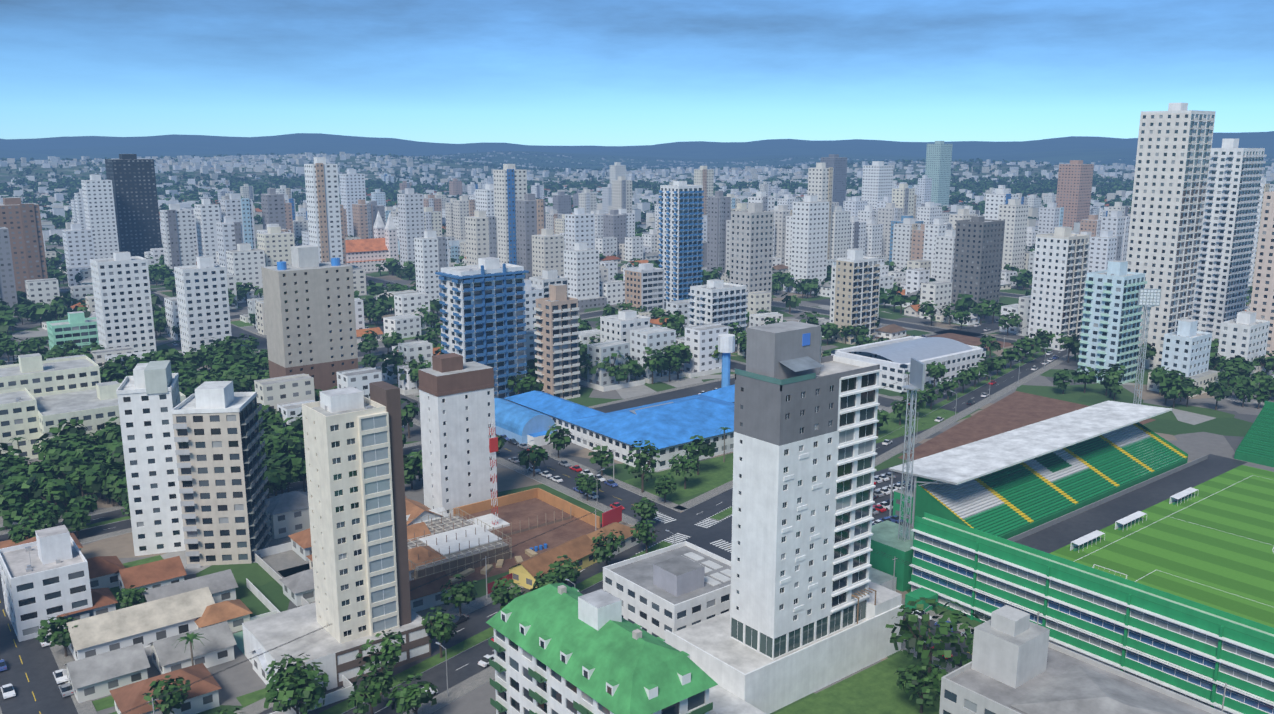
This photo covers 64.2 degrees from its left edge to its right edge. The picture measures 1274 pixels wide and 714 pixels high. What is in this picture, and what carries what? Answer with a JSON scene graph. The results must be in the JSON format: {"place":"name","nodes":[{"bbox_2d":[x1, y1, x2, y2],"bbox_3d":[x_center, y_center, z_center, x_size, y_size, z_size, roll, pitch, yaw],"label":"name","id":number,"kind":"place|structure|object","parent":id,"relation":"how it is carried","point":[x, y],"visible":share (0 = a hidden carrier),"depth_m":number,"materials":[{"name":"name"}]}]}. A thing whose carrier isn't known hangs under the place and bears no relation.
{"place":"outdoors","nodes":[
{"label":"outdoors","id":0,"kind":"place"},
{"bbox_2d":[0,131,1273,713],"bbox_3d":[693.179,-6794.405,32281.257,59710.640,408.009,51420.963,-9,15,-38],"label":"ground","id":1,"kind":"structure","parent":0,"point":[1198,427],"depth_m":1660.42,"materials":[{"name":"green plant"}]},
{"bbox_2d":[0,168,1081,713],"bbox_3d":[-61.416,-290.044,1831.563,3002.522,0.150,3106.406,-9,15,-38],"label":"streets","id":2,"kind":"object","parent":1,"relation":"on","point":[704,520],"visible":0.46,"depth_m":250.38,"materials":[{"name":"grey asphalt"}]},
{"bbox_2d":[0,318,1058,702],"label":"cars","id":3,"kind":"object","parent":2,"relation":"on","point":[460,618],"visible":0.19,"depth_m":267.86,"materials":[{"name":"paint"}]},
{"bbox_2d":[0,245,1226,713],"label":"buildings","id":4,"kind":"structure","parent":1,"relation":"on","point":[788,603],"depth_m":184.86,"materials":[{"name":"paint"}]},
{"bbox_2d":[92,333,1154,713],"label":"grass","id":5,"kind":"structure","parent":1,"relation":"on","point":[874,689],"depth_m":279.42,"materials":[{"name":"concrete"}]},
{"bbox_2d":[0,103,1273,397],"bbox_3d":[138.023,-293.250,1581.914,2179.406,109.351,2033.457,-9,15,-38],"label":"high-rise buildings","id":6,"kind":"structure","parent":1,"relation":"on","point":[1192,237],"depth_m":591.10,"materials":[{"name":"concrete"}]},
{"bbox_2d":[0,150,1273,713],"bbox_3d":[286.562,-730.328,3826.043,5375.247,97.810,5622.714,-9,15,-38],"label":"trees","id":7,"kind":"object","parent":1,"relation":"on","point":[74,460],"visible":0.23,"depth_m":370.73,"materials":[{"name":"green plant"}]},
{"bbox_2d":[0,184,1273,713],"bbox_3d":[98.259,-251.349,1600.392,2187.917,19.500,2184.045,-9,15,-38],"label":"low-rise buildings","id":8,"kind":"structure","parent":1,"relation":"on","point":[110,646],"depth_m":248.24,"materials":[{"name":"concrete"}]},
{"bbox_2d":[0,151,1273,217],"bbox_3d":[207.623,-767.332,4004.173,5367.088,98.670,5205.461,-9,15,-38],"label":"distant city buildings","id":9,"kind":"structure","parent":1,"relation":"on","point":[214,163],"depth_m":2402.56,"materials":[{"name":"white concrete"}]},
{"bbox_2d":[120,327,1272,713],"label":"street furniture","id":10,"kind":"object","parent":1,"relation":"on","point":[894,559],"visible":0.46,"depth_m":192.68,"materials":[{"name":"metal"}]},
{"bbox_2d":[869,289,1273,713],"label":"stadium","id":11,"kind":"object","parent":1,"relation":"on","point":[1117,522],"visible":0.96,"depth_m":232.79,"materials":[{"name":"paint"}]},
{"bbox_2d":[0,0,1273,145],"label":"sky","id":12,"kind":"structure","parent":0,"point":[523,72],"materials":[{"name":"blue"}]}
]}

